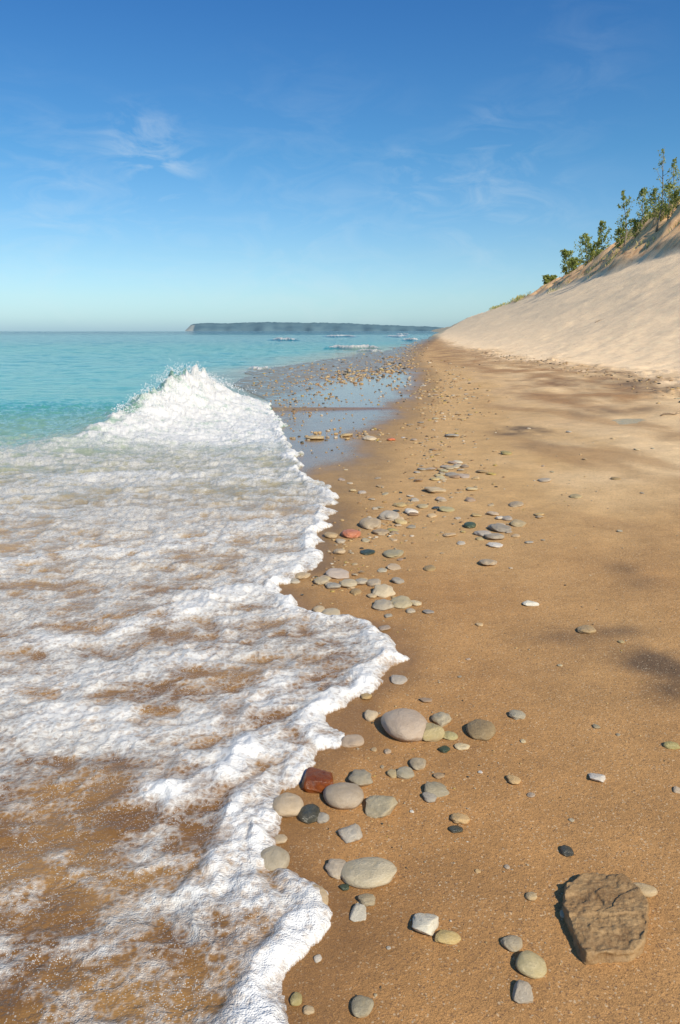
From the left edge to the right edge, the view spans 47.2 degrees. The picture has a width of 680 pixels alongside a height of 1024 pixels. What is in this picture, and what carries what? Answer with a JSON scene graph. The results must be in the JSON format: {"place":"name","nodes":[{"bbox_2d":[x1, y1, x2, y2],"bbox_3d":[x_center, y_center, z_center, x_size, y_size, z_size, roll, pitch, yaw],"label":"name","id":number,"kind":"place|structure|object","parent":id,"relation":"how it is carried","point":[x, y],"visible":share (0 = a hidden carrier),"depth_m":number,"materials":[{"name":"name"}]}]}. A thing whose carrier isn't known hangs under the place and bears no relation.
{"place":"outdoors","nodes":[
{"label":"outdoors","id":0,"kind":"place"},
{"bbox_2d":[185,322,442,330],"bbox_3d":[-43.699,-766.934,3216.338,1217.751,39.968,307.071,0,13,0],"label":"headland hill","id":1,"kind":"structure","parent":0,"point":[273,326],"depth_m":3185.71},
{"bbox_2d":[0,331,679,1023],"bbox_3d":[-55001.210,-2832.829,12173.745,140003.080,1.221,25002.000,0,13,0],"label":"lake water","id":2,"kind":"structure","parent":0,"point":[182,677],"depth_m":3.50,"materials":[{"name":"liquid"}]},
{"bbox_2d":[105,360,255,421],"bbox_3d":[-2.410,-2.376,13.988,1.525,0.981,5.267,2,13,8],"label":"wave spray","id":3,"kind":"object","parent":2,"relation":"on","point":[154,400],"visible":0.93,"depth_m":13.48,"materials":[{"name":"liquid"}]},
{"bbox_2d":[0,0,679,330],"label":"sky","id":4,"kind":"structure","parent":0,"point":[166,165],"materials":[{"name":"blue"}]},
{"bbox_2d":[233,197,679,1023],"bbox_3d":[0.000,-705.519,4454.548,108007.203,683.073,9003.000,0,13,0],"label":"sand beach","id":5,"kind":"structure","parent":0,"point":[629,295],"depth_m":3.76,"materials":[{"name":"sand"}]},
{"bbox_2d":[261,845,289,870],"bbox_3d":[-0.190,1.008,2.253,0.089,0.039,0.106,5,17,-5],"label":"stone","id":6,"kind":"object","parent":5,"relation":"on","point":[274,857],"visible":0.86,"depth_m":2.24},
{"bbox_2d":[274,834,286,843],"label":"pebble","id":7,"kind":"object","parent":5,"relation":"on","point":[280,838],"visible":1,"depth_m":2.35,"materials":[{"name":"beige stone"}]},
{"bbox_2d":[273,792,303,816],"bbox_3d":[-0.168,0.946,2.516,0.103,0.045,0.124,5,9,4],"label":"stone","id":8,"kind":"object","parent":5,"relation":"on","point":[287,804],"visible":0.95,"depth_m":2.48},
{"bbox_2d":[290,992,301,1005],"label":"pebble","id":9,"kind":"object","parent":5,"relation":"on","point":[296,999],"visible":1,"depth_m":1.78,"materials":[{"name":"beige stone"}]},
{"bbox_2d":[295,572,310,578],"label":"stone","id":10,"kind":"object","parent":5,"relation":"on","point":[302,575],"visible":0.98,"depth_m":4.86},
{"bbox_2d":[297,804,319,823],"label":"stone","id":11,"kind":"object","parent":5,"relation":"on","point":[308,813],"visible":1,"depth_m":2.45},
{"bbox_2d":[303,1005,314,1014],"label":"pebble","id":12,"kind":"object","parent":5,"relation":"on","point":[308,1009],"visible":1,"depth_m":1.76,"materials":[{"name":"beige stone"}]},
{"bbox_2d":[305,435,324,439],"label":"stone","id":13,"kind":"object","parent":5,"relation":"on","point":[314,437],"visible":0.96,"depth_m":11.14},
{"bbox_2d":[301,767,333,793],"bbox_3d":[-0.078,0.914,2.642,0.113,0.054,0.132,-7,17,-6],"label":"stone","id":14,"kind":"object","parent":5,"relation":"on","point":[316,781],"visible":0.87,"depth_m":2.61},
{"bbox_2d":[314,954,321,962],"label":"pebble","id":15,"kind":"object","parent":5,"relation":"on","point":[317,958],"visible":1,"depth_m":1.90,"materials":[{"name":"white stone"}]},
{"bbox_2d":[313,605,324,612],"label":"pebble","id":16,"kind":"object","parent":5,"relation":"on","point":[319,608],"visible":0.67,"depth_m":4.27,"materials":[{"name":"beige stone"}]},
{"bbox_2d":[313,884,328,904],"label":"stone","id":17,"kind":"object","parent":5,"relation":"on","point":[324,895],"visible":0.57,"depth_m":2.10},
{"bbox_2d":[313,577,328,584],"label":"stone","id":18,"kind":"object","parent":5,"relation":"on","point":[320,581],"visible":0.95,"depth_m":4.75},
{"bbox_2d":[317,812,329,823],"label":"pebble","id":19,"kind":"object","parent":5,"relation":"on","point":[323,817],"visible":1,"depth_m":2.44,"materials":[{"name":"grey stone"}]},
{"bbox_2d":[322,608,339,614],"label":"stone","id":20,"kind":"object","parent":5,"relation":"on","point":[331,611],"visible":0.65,"depth_m":4.22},
{"bbox_2d":[324,532,337,538],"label":"pebble","id":21,"kind":"object","parent":5,"relation":"on","point":[331,535],"visible":1,"depth_m":5.80,"materials":[{"name":"beige stone"}]},
{"bbox_2d":[326,582,340,588],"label":"pebble","id":22,"kind":"object","parent":5,"relation":"on","point":[333,585],"visible":1,"depth_m":4.65,"materials":[{"name":"grey stone"}]},
{"bbox_2d":[325,859,345,879],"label":"stone","id":23,"kind":"object","parent":5,"relation":"on","point":[333,867],"visible":0.83,"depth_m":2.21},
{"bbox_2d":[326,568,348,578],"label":"stone","id":24,"kind":"object","parent":5,"relation":"on","point":[337,573],"visible":0.99,"depth_m":4.88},
{"bbox_2d":[333,548,345,553],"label":"pebble","id":25,"kind":"object","parent":5,"relation":"on","point":[339,551],"visible":1,"depth_m":5.38,"materials":[{"name":"beige stone"}]},
{"bbox_2d":[323,782,363,809],"bbox_3d":[0.012,0.932,2.553,0.135,0.056,0.128,2,11,-2],"label":"stone","id":26,"kind":"object","parent":5,"relation":"on","point":[344,796],"visible":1,"depth_m":2.52,"materials":[{"name":"stone"}]},
{"bbox_2d":[339,884,348,890],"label":"pebble","id":27,"kind":"object","parent":5,"relation":"on","point":[344,887],"visible":1,"depth_m":2.14,"materials":[{"name":"green stone"}]},
{"bbox_2d":[339,579,356,587],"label":"stone","id":28,"kind":"object","parent":5,"relation":"on","point":[345,583],"visible":0.97,"depth_m":4.67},
{"bbox_2d":[338,823,362,843],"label":"stone","id":29,"kind":"object","parent":5,"relation":"on","point":[350,833],"visible":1,"depth_m":2.36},
{"bbox_2d":[341,529,360,538],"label":"stone","id":30,"kind":"object","parent":5,"relation":"on","point":[350,533],"visible":0.96,"depth_m":5.81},
{"bbox_2d":[341,734,363,747],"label":"stone","id":31,"kind":"object","parent":5,"relation":"on","point":[354,740],"visible":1,"depth_m":2.90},
{"bbox_2d":[350,588,361,594],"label":"pebble","id":32,"kind":"object","parent":5,"relation":"on","point":[356,591],"visible":1,"depth_m":4.57,"materials":[{"name":"brown stone"}]},
{"bbox_2d":[349,903,365,921],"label":"stone","id":33,"kind":"object","parent":5,"relation":"on","point":[358,912],"visible":1,"depth_m":2.04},
{"bbox_2d":[348,769,372,786],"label":"stone","id":34,"kind":"object","parent":5,"relation":"on","point":[360,778],"visible":0.93,"depth_m":2.64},
{"bbox_2d":[356,578,367,584],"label":"pebble","id":35,"kind":"object","parent":5,"relation":"on","point":[361,581],"visible":0.78,"depth_m":4.72,"materials":[{"name":"grey stone"}]},
{"bbox_2d":[351,995,373,1017],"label":"stone","id":36,"kind":"object","parent":5,"relation":"on","point":[361,1006],"visible":1,"depth_m":1.75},
{"bbox_2d":[361,693,371,699],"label":"pebble","id":37,"kind":"object","parent":5,"relation":"on","point":[366,696],"visible":1,"depth_m":3.26,"materials":[{"name":"beige stone"}]},
{"bbox_2d":[358,893,375,906],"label":"stone","id":38,"kind":"object","parent":5,"relation":"on","point":[366,899],"visible":1,"depth_m":2.08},
{"bbox_2d":[360,549,374,554],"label":"pebble","id":39,"kind":"object","parent":5,"relation":"on","point":[366,552],"visible":1,"depth_m":5.37,"materials":[{"name":"green stone"}]},
{"bbox_2d":[341,857,396,888],"bbox_3d":[0.079,1.016,2.190,0.164,0.044,0.119,-5,11,7],"label":"stone","id":40,"kind":"object","parent":5,"relation":"on","point":[367,873],"visible":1,"depth_m":2.17,"materials":[{"name":"stone"}]},
{"bbox_2d":[359,517,380,529],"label":"stone","id":41,"kind":"object","parent":5,"relation":"on","point":[369,523],"visible":0.94,"depth_m":6.08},
{"bbox_2d":[364,710,378,721],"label":"pebble","id":42,"kind":"object","parent":5,"relation":"on","point":[370,715],"visible":1,"depth_m":3.09,"materials":[{"name":"beige stone"}]},
{"bbox_2d":[366,579,380,586],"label":"stone","id":43,"kind":"object","parent":5,"relation":"on","point":[371,582],"visible":0.93,"depth_m":4.70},
{"bbox_2d":[372,528,389,535],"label":"stone","id":44,"kind":"object","parent":5,"relation":"on","point":[380,532],"visible":0.99,"depth_m":5.88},
{"bbox_2d":[365,795,397,818],"bbox_3d":[0.133,0.944,2.497,0.106,0.041,0.109,-5,17,5],"label":"stone","id":45,"kind":"object","parent":5,"relation":"on","point":[379,806],"visible":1,"depth_m":2.48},
{"bbox_2d":[372,599,393,610],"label":"stone","id":46,"kind":"object","parent":5,"relation":"on","point":[382,605],"visible":1,"depth_m":4.31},
{"bbox_2d":[372,584,395,597],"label":"stone","id":47,"kind":"object","parent":5,"relation":"on","point":[383,591],"visible":0.94,"depth_m":4.52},
{"bbox_2d":[379,625,390,630],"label":"pebble","id":48,"kind":"object","parent":5,"relation":"on","point":[384,627],"visible":1,"depth_m":4.01,"materials":[{"name":"brown stone"}]},
{"bbox_2d":[379,510,399,520],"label":"stone","id":49,"kind":"object","parent":5,"relation":"on","point":[389,515],"visible":0.92,"depth_m":6.35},
{"bbox_2d":[387,769,396,777],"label":"pebble","id":50,"kind":"object","parent":5,"relation":"on","point":[391,773],"visible":1,"depth_m":2.68,"materials":[{"name":"beige stone"}]},
{"bbox_2d":[383,549,403,557],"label":"stone","id":51,"kind":"object","parent":5,"relation":"on","point":[393,553],"visible":1,"depth_m":5.31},
{"bbox_2d":[387,563,400,569],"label":"stone","id":52,"kind":"object","parent":5,"relation":"on","point":[392,566],"visible":1,"depth_m":5.04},
{"bbox_2d":[391,577,403,583],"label":"pebble","id":53,"kind":"object","parent":5,"relation":"on","point":[396,580],"visible":1,"depth_m":4.74,"materials":[{"name":"grey stone"}]},
{"bbox_2d":[391,675,407,683],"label":"stone","id":54,"kind":"object","parent":5,"relation":"on","point":[398,679],"visible":1,"depth_m":3.40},
{"bbox_2d":[393,502,405,507],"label":"pebble","id":55,"kind":"object","parent":5,"relation":"on","point":[401,504],"visible":1,"depth_m":6.80,"materials":[{"name":"beige stone"}]},
{"bbox_2d":[394,519,406,524],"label":"pebble","id":56,"kind":"object","parent":5,"relation":"on","point":[400,521],"visible":0.99,"depth_m":6.20,"materials":[{"name":"beige stone"}]},
{"bbox_2d":[391,595,411,608],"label":"stone","id":57,"kind":"object","parent":5,"relation":"on","point":[401,602],"visible":0.94,"depth_m":4.33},
{"bbox_2d":[381,708,427,741],"bbox_3d":[0.251,0.817,2.980,0.178,0.081,0.211,2,12,-10],"label":"stone","id":58,"kind":"object","parent":5,"relation":"on","point":[404,725],"visible":0.96,"depth_m":2.93,"materials":[{"name":"stone"}]},
{"bbox_2d":[397,766,414,778],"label":"stone","id":59,"kind":"object","parent":5,"relation":"on","point":[404,772],"visible":1,"depth_m":2.67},
{"bbox_2d":[410,600,421,605],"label":"pebble","id":60,"kind":"object","parent":5,"relation":"on","point":[416,603],"visible":0.99,"depth_m":4.33,"materials":[{"name":"beige stone"}]},
{"bbox_2d":[410,757,425,770],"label":"stone","id":61,"kind":"object","parent":5,"relation":"on","point":[417,764],"visible":1,"depth_m":2.73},
{"bbox_2d":[412,913,438,935],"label":"stone","id":62,"kind":"object","parent":5,"relation":"on","point":[426,923],"visible":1,"depth_m":1.98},
{"bbox_2d":[423,565,435,570],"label":"pebble","id":63,"kind":"object","parent":5,"relation":"on","point":[429,568],"visible":1,"depth_m":4.97,"materials":[{"name":"brown stone"}]},
{"bbox_2d":[422,792,436,802],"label":"pebble","id":64,"kind":"object","parent":5,"relation":"on","point":[429,797],"visible":1,"depth_m":2.53,"materials":[{"name":"grey stone"}]},
{"bbox_2d":[422,723,444,741],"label":"stone","id":65,"kind":"object","parent":5,"relation":"on","point":[433,732],"visible":0.83,"depth_m":2.90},
{"bbox_2d":[424,487,445,492],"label":"stone","id":66,"kind":"object","parent":5,"relation":"on","point":[434,489],"visible":0.98,"depth_m":7.32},
{"bbox_2d":[424,781,448,797],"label":"stone","id":67,"kind":"object","parent":5,"relation":"on","point":[437,789],"visible":0.98,"depth_m":2.56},
{"bbox_2d":[433,772,444,778],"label":"pebble","id":68,"kind":"object","parent":5,"relation":"on","point":[438,775],"visible":1,"depth_m":2.65,"materials":[{"name":"brown stone"}]},
{"bbox_2d":[431,712,451,726],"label":"stone","id":69,"kind":"object","parent":5,"relation":"on","point":[441,719],"visible":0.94,"depth_m":3.02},
{"bbox_2d":[439,745,449,752],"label":"pebble","id":70,"kind":"object","parent":5,"relation":"on","point":[444,749],"visible":1,"depth_m":2.81,"materials":[{"name":"green stone"}]},
{"bbox_2d":[439,506,454,511],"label":"stone","id":71,"kind":"object","parent":5,"relation":"on","point":[446,509],"visible":1,"depth_m":6.54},
{"bbox_2d":[435,930,460,944],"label":"stone","id":72,"kind":"object","parent":5,"relation":"on","point":[448,937],"visible":1,"depth_m":1.94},
{"bbox_2d":[443,731,457,739],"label":"stone","id":73,"kind":"object","parent":5,"relation":"on","point":[449,735],"visible":0.94,"depth_m":2.90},
{"bbox_2d":[449,825,462,832],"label":"pebble","id":74,"kind":"object","parent":5,"relation":"on","point":[455,829],"visible":1,"depth_m":2.37,"materials":[{"name":"stone"}]},
{"bbox_2d":[450,813,469,823],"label":"stone","id":75,"kind":"object","parent":5,"relation":"on","point":[459,818],"visible":1,"depth_m":2.41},
{"bbox_2d":[454,743,469,749],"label":"stone","id":76,"kind":"object","parent":5,"relation":"on","point":[460,746],"visible":1,"depth_m":2.83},
{"bbox_2d":[464,522,475,528],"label":"pebble","id":77,"kind":"object","parent":5,"relation":"on","point":[468,525],"visible":1,"depth_m":5.97,"materials":[{"name":"green stone"}]},
{"bbox_2d":[466,719,495,740],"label":"stone","id":78,"kind":"object","parent":5,"relation":"on","point":[481,729],"visible":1,"depth_m":2.90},
{"bbox_2d":[474,530,490,536],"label":"stone","id":79,"kind":"object","parent":5,"relation":"on","point":[480,533],"visible":0.81,"depth_m":5.73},
{"bbox_2d":[479,559,496,565],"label":"stone","id":80,"kind":"object","parent":5,"relation":"on","point":[487,562],"visible":1,"depth_m":4.99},
{"bbox_2d":[484,533,504,539],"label":"stone","id":81,"kind":"object","parent":5,"relation":"on","point":[495,536],"visible":1,"depth_m":5.60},
{"bbox_2d":[487,542,502,547],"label":"stone","id":82,"kind":"object","parent":5,"relation":"on","point":[495,544],"visible":1,"depth_m":5.42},
{"bbox_2d":[488,524,511,532],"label":"stone","id":83,"kind":"object","parent":5,"relation":"on","point":[501,528],"visible":0.97,"depth_m":5.84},
{"bbox_2d":[500,935,522,951],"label":"stone","id":84,"kind":"object","parent":5,"relation":"on","point":[512,943],"visible":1,"depth_m":1.91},
{"bbox_2d":[506,775,520,784],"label":"pebble","id":85,"kind":"object","parent":5,"relation":"on","point":[512,779],"visible":1,"depth_m":2.60,"materials":[{"name":"beige stone"}]},
{"bbox_2d":[509,501,523,506],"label":"pebble","id":86,"kind":"object","parent":5,"relation":"on","point":[516,504],"visible":1,"depth_m":6.59,"materials":[{"name":"grey stone"}]},
{"bbox_2d":[509,710,525,719],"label":"stone","id":87,"kind":"object","parent":5,"relation":"on","point":[517,714],"visible":1,"depth_m":3.03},
{"bbox_2d":[510,519,525,526],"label":"stone","id":88,"kind":"object","parent":5,"relation":"on","point":[517,523],"visible":1,"depth_m":5.97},
{"bbox_2d":[512,980,532,1003],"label":"stone","id":89,"kind":"object","parent":5,"relation":"on","point":[522,993],"visible":1,"depth_m":1.77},
{"bbox_2d":[522,600,538,605],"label":"stone","id":90,"kind":"object","parent":5,"relation":"on","point":[529,603],"visible":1,"depth_m":4.25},
{"bbox_2d":[525,892,536,900],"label":"pebble","id":91,"kind":"object","parent":5,"relation":"on","point":[531,896],"visible":1,"depth_m":2.07,"materials":[{"name":"beige stone"}]},
{"bbox_2d":[516,950,546,978],"bbox_3d":[0.455,1.077,1.851,0.073,0.030,0.075,7,18,7],"label":"stone","id":92,"kind":"object","parent":5,"relation":"on","point":[530,964],"visible":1,"depth_m":1.84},
{"bbox_2d":[542,274,552,284],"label":"shrub","id":93,"kind":"object","parent":5,"relation":"on","point":[547,277],"visible":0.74,"depth_m":187.78,"materials":[{"name":"green plant"}]},
{"bbox_2d":[560,845,573,856],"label":"pebble","id":94,"kind":"object","parent":5,"relation":"on","point":[566,851],"visible":1,"depth_m":2.25,"materials":[{"name":"stone"}]},
{"bbox_2d":[560,249,580,274],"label":"shrub","id":95,"kind":"object","parent":5,"relation":"on","point":[565,253],"visible":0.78,"depth_m":152.79,"materials":[{"name":"green plant"}]},
{"bbox_2d":[566,257,582,271],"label":"shrub","id":96,"kind":"object","parent":5,"relation":"on","point":[574,264],"visible":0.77,"depth_m":149.01,"materials":[{"name":"green plant"}]},
{"bbox_2d":[489,211,678,309],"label":"dune grass","id":97,"kind":"structure","parent":5,"relation":"on","point":[518,297],"depth_m":116.79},
{"bbox_2d":[577,625,595,633],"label":"stone","id":98,"kind":"object","parent":5,"relation":"on","point":[586,629],"visible":1,"depth_m":3.82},
{"bbox_2d":[574,233,601,265],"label":"shrub","id":99,"kind":"object","parent":5,"relation":"on","point":[583,242],"visible":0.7,"depth_m":135.04,"materials":[{"name":"green plant"}]},
{"bbox_2d":[584,240,602,260],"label":"shrub","id":100,"kind":"object","parent":5,"relation":"on","point":[591,255],"visible":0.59,"depth_m":131.40,"materials":[{"name":"green plant"}]},
{"bbox_2d":[589,773,605,781],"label":"stone","id":101,"kind":"object","parent":5,"relation":"on","point":[597,777],"visible":1,"depth_m":2.59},
{"bbox_2d":[595,220,611,253],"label":"poplar tree","id":102,"kind":"object","parent":5,"relation":"on","point":[601,236],"visible":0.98,"depth_m":127.81,"materials":[{"name":"green plant"}]},
{"bbox_2d":[562,872,648,964],"bbox_3d":[0.689,1.037,2.002,0.233,0.059,0.314,0,13,0],"label":"rock slab","id":103,"kind":"object","parent":5,"relation":"on","point":[606,918],"visible":0.98,"depth_m":1.97,"materials":[{"name":"stone"}]},
{"bbox_2d":[613,226,627,247],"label":"shrub","id":104,"kind":"object","parent":5,"relation":"on","point":[618,238],"visible":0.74,"depth_m":112.10,"materials":[{"name":"green plant"}]},
{"bbox_2d":[615,189,634,245],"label":"poplar tree","id":105,"kind":"object","parent":5,"relation":"on","point":[625,214],"visible":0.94,"depth_m":105.93,"materials":[{"name":"green plant"}]},
{"bbox_2d":[629,217,644,237],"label":"shrub","id":106,"kind":"object","parent":5,"relation":"on","point":[635,229],"visible":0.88,"depth_m":101.97,"materials":[{"name":"green plant"}]},
{"bbox_2d":[636,187,649,231],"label":"poplar tree","id":107,"kind":"object","parent":5,"relation":"on","point":[641,193],"visible":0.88,"depth_m":100.46,"materials":[{"name":"green plant"}]},
{"bbox_2d":[634,882,657,897],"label":"stone","id":108,"kind":"object","parent":5,"relation":"on","point":[648,891],"visible":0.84,"depth_m":2.07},
{"bbox_2d":[643,187,663,224],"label":"poplar tree","id":109,"kind":"object","parent":5,"relation":"on","point":[651,198],"visible":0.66,"depth_m":96.10,"materials":[{"name":"green plant"}]},
{"bbox_2d":[650,203,668,220],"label":"shrub","id":110,"kind":"object","parent":5,"relation":"on","point":[662,216],"visible":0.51,"depth_m":94.31,"materials":[{"name":"green plant"}]},
{"bbox_2d":[649,148,675,231],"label":"poplar tree","id":111,"kind":"object","parent":5,"relation":"on","point":[661,202],"visible":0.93,"depth_m":91.53,"materials":[{"name":"green plant"}]},
{"bbox_2d":[659,180,676,220],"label":"poplar tree","id":112,"kind":"object","parent":5,"relation":"on","point":[669,185],"visible":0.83,"depth_m":90.11,"materials":[{"name":"green plant"}]},
{"bbox_2d":[661,157,679,214],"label":"poplar tree","id":113,"kind":"object","parent":5,"relation":"on","point":[673,165],"visible":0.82,"depth_m":90.36,"materials":[{"name":"green plant"}]},
{"bbox_2d":[663,741,679,749],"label":"stone","id":114,"kind":"object","parent":5,"relation":"on","point":[671,745],"visible":1,"depth_m":2.76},
{"bbox_2d":[668,185,679,207],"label":"poplar tree","id":115,"kind":"object","parent":5,"relation":"on","point":[675,194],"visible":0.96,"depth_m":88.30,"materials":[{"name":"green plant"}]},
{"bbox_2d":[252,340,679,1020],"bbox_3d":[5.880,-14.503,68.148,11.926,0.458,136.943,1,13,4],"label":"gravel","id":116,"kind":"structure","parent":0,"point":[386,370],"depth_m":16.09,"materials":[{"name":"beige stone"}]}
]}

